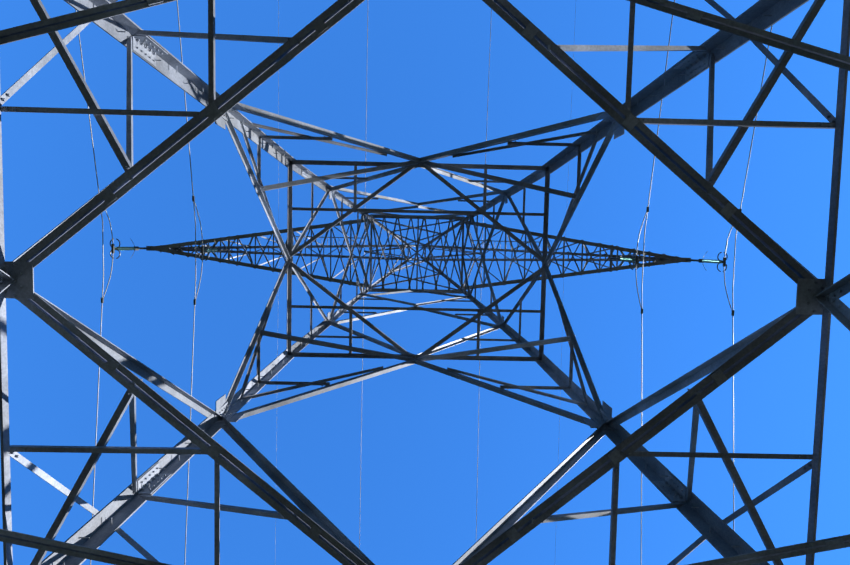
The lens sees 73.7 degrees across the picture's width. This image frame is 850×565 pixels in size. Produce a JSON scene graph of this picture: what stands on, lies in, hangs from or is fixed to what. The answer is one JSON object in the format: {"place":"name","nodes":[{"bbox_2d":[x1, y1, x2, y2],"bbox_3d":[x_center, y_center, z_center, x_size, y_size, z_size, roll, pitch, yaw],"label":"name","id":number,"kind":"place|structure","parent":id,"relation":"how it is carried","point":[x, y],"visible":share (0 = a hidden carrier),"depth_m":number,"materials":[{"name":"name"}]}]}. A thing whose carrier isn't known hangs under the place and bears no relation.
{"place":"outdoors","nodes":[
{"label":"outdoors","id":0,"kind":"place"},
{"bbox_2d":[0,0,849,564],"label":"sky","id":1,"kind":"structure","parent":0,"point":[425,69],"materials":[{"name":"blue"}]},
{"label":"ground","id":2,"kind":"structure","parent":0,"visible":0},
{"bbox_2d":[0,0,849,564],"bbox_3d":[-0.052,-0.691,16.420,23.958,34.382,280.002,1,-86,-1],"label":"lattice tower","id":3,"kind":"structure","parent":2,"relation":"on","point":[310,520],"depth_m":6.12,"materials":[{"name":"metal"}]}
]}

